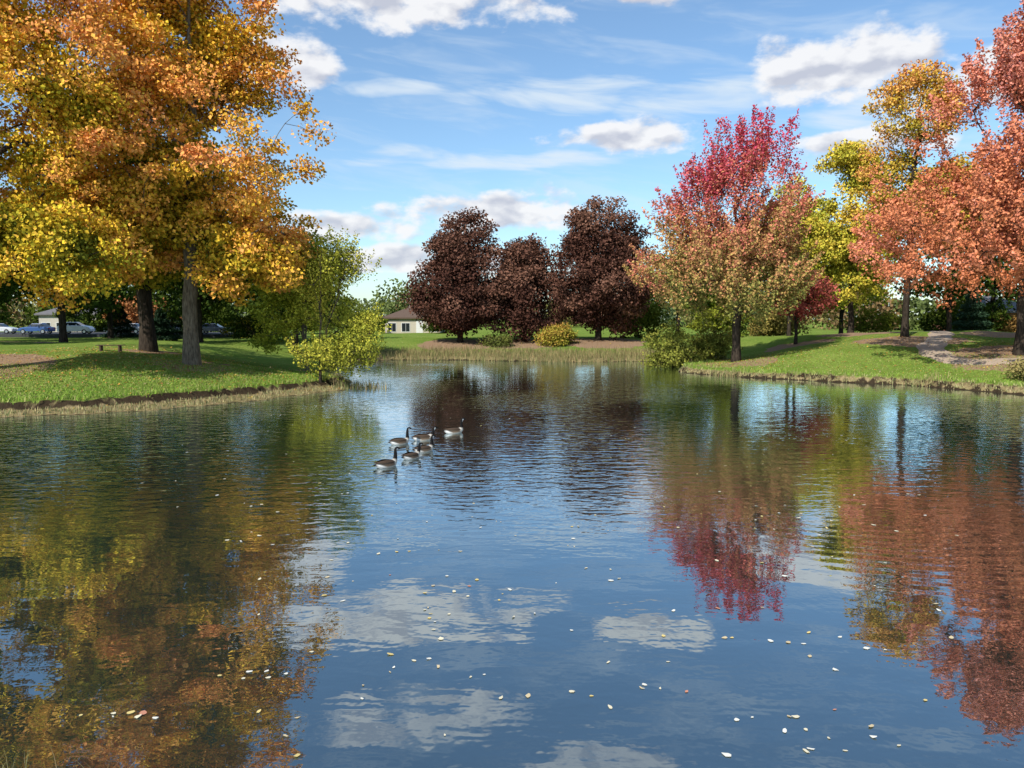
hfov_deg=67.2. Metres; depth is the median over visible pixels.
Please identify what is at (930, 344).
gravel path
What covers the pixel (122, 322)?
spruce tree
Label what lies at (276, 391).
dry bank grass
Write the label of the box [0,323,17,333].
parked car
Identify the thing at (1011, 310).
roof
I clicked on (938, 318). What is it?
green shrub
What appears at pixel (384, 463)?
canada goose
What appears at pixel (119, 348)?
park bench
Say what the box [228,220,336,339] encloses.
green shade tree
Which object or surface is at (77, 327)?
parked car
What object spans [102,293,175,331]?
rust shrub
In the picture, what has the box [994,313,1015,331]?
rust shrub
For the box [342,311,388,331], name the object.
green shrub
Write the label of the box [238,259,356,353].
green shade tree
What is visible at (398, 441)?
canada goose
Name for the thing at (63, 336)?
green shade tree
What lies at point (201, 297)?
green shade tree
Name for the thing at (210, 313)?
green shade tree
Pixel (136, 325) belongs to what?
parked car
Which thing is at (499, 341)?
green shrub
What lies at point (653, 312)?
green shrub
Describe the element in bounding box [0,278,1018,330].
distant tree line
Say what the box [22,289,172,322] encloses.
green shrub
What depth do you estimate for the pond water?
13.50 m
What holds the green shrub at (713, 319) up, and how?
on the ground at (230, 349)
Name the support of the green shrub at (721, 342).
on the ground at (230, 349)
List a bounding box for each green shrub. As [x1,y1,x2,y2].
[0,302,14,324]
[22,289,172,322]
[52,299,114,331]
[202,299,252,331]
[223,309,287,341]
[298,304,351,332]
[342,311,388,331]
[420,318,456,332]
[476,333,513,347]
[601,300,672,337]
[639,319,720,367]
[686,305,755,336]
[686,323,743,360]
[837,306,901,332]
[914,300,1012,330]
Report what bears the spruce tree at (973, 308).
on the ground at (230, 349)
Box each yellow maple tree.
[0,0,153,314]
[0,25,227,351]
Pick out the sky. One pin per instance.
(520, 112)
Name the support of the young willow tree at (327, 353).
on the ground at (230, 349)
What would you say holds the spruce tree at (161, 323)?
on the ground at (230, 349)
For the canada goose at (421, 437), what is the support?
on the pond water
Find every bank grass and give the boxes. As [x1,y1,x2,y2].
[0,363,1023,416]
[0,743,133,767]
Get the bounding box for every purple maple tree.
[401,206,517,342]
[482,233,571,342]
[541,195,660,340]
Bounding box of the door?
[416,321,422,332]
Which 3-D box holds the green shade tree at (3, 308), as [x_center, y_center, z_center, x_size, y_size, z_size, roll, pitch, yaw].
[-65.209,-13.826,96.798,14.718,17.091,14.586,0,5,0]
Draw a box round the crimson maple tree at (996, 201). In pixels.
[846,0,1023,355]
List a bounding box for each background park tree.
[640,251,714,333]
[683,277,749,334]
[811,252,898,333]
[892,209,1017,330]
[930,253,1020,321]
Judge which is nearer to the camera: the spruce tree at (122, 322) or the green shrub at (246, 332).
the green shrub at (246, 332)
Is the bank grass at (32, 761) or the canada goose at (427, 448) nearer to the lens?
the bank grass at (32, 761)
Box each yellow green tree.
[762,173,839,335]
[795,138,902,332]
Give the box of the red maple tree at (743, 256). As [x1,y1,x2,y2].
[622,104,825,361]
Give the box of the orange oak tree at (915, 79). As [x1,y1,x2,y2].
[847,59,981,336]
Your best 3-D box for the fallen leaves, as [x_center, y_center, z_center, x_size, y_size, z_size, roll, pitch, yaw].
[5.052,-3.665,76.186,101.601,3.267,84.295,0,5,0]
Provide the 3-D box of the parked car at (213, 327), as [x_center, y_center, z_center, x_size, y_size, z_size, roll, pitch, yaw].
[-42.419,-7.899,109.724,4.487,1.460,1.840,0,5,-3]
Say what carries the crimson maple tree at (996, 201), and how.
on the ground at (230, 349)
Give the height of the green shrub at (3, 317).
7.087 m
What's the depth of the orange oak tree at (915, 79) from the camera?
67.96 m
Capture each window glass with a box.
[388,323,395,330]
[402,323,409,330]
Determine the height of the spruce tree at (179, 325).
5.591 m
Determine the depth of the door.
139.58 m
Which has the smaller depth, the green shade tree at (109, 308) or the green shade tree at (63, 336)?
the green shade tree at (63, 336)
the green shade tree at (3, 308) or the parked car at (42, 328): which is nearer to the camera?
the green shade tree at (3, 308)
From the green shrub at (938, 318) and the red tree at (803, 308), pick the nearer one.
the red tree at (803, 308)
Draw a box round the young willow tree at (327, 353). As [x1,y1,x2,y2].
[284,224,391,382]
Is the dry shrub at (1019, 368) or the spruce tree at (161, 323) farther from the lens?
the spruce tree at (161, 323)
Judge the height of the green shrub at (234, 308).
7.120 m
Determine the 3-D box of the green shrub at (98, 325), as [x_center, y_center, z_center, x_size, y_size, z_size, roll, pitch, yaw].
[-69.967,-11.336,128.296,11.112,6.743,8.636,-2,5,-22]
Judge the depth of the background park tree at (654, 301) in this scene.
109.55 m
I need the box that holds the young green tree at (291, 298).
[243,231,361,370]
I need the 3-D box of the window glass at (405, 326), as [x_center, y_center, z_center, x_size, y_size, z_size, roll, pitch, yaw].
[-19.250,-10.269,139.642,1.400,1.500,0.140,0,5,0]
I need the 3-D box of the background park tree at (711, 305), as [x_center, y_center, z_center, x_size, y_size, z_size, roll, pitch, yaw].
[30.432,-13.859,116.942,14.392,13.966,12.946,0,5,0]
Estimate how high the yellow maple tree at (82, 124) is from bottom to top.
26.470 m
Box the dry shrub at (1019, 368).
[999,356,1023,380]
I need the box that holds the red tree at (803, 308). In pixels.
[766,267,840,343]
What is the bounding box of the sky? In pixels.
[0,0,1023,319]
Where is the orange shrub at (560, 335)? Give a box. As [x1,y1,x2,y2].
[531,322,579,346]
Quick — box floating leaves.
[79,406,957,756]
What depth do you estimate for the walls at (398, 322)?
139.60 m
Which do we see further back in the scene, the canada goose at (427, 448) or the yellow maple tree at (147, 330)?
the yellow maple tree at (147, 330)
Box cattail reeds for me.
[311,344,948,389]
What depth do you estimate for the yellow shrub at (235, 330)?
102.73 m
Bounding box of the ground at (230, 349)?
[0,319,1023,416]
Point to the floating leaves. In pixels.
(143, 712)
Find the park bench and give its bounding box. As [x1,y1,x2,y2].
[95,345,122,351]
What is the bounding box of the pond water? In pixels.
[0,360,1023,767]
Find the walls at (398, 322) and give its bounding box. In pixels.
[385,319,444,332]
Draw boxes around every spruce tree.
[100,301,138,337]
[154,307,180,340]
[159,300,182,338]
[949,289,994,330]
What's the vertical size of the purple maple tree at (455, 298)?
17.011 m
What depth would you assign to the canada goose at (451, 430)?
30.36 m
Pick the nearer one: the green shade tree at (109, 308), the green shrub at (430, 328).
the green shade tree at (109, 308)
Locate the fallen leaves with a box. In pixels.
[0,331,1022,407]
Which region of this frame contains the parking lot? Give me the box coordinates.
[0,332,299,337]
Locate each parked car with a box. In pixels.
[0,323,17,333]
[17,323,55,333]
[56,322,94,333]
[121,323,138,332]
[202,323,228,333]
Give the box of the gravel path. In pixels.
[916,331,1022,364]
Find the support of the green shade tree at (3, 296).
on the ground at (230, 349)
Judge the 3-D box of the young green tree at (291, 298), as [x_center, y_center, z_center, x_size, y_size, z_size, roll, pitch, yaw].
[-15.879,-6.004,57.060,8.233,10.760,8.449,-3,6,-32]
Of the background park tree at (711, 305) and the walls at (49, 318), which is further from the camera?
the walls at (49, 318)
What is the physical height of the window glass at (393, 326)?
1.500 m
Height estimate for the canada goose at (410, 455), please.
0.545 m
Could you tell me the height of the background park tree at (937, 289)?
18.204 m
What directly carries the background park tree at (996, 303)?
on the ground at (230, 349)
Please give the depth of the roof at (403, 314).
139.79 m
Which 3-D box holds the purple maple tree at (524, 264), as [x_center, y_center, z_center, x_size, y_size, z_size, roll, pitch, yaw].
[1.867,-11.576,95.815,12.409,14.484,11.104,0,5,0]
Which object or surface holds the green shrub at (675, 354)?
on the ground at (230, 349)
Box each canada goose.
[373,447,400,468]
[388,427,411,444]
[401,442,422,459]
[411,426,437,440]
[413,434,435,452]
[443,418,465,433]
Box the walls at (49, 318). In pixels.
[39,315,106,331]
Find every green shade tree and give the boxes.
[0,178,134,341]
[0,182,51,304]
[0,250,44,312]
[53,260,165,337]
[127,235,246,326]
[133,200,254,341]
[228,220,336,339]
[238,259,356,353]
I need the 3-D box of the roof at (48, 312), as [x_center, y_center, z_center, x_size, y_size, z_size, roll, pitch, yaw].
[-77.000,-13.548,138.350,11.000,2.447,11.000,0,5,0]
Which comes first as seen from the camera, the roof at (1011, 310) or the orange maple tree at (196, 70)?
the orange maple tree at (196, 70)
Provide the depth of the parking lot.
105.83 m
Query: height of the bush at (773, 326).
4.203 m
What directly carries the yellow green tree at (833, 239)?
on the ground at (230, 349)
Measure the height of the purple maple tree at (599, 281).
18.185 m
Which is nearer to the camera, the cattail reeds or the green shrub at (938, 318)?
the cattail reeds
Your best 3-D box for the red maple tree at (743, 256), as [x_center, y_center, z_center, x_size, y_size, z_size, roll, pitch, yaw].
[18.210,-12.578,66.643,16.499,22.348,15.515,0,5,0]
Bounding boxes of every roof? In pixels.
[34,308,96,314]
[384,307,423,318]
[928,296,1015,312]
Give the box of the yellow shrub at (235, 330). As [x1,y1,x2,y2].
[220,316,261,337]
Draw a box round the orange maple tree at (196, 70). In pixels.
[63,0,335,364]
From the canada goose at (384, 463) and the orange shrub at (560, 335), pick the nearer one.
the canada goose at (384, 463)
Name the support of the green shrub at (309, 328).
on the ground at (230, 349)
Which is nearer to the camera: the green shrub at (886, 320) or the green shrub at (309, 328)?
the green shrub at (886, 320)
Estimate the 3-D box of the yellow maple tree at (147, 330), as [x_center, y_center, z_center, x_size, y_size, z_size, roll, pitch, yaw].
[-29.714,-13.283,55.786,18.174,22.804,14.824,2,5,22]
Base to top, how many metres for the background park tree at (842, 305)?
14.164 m
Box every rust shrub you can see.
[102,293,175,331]
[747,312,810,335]
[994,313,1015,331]

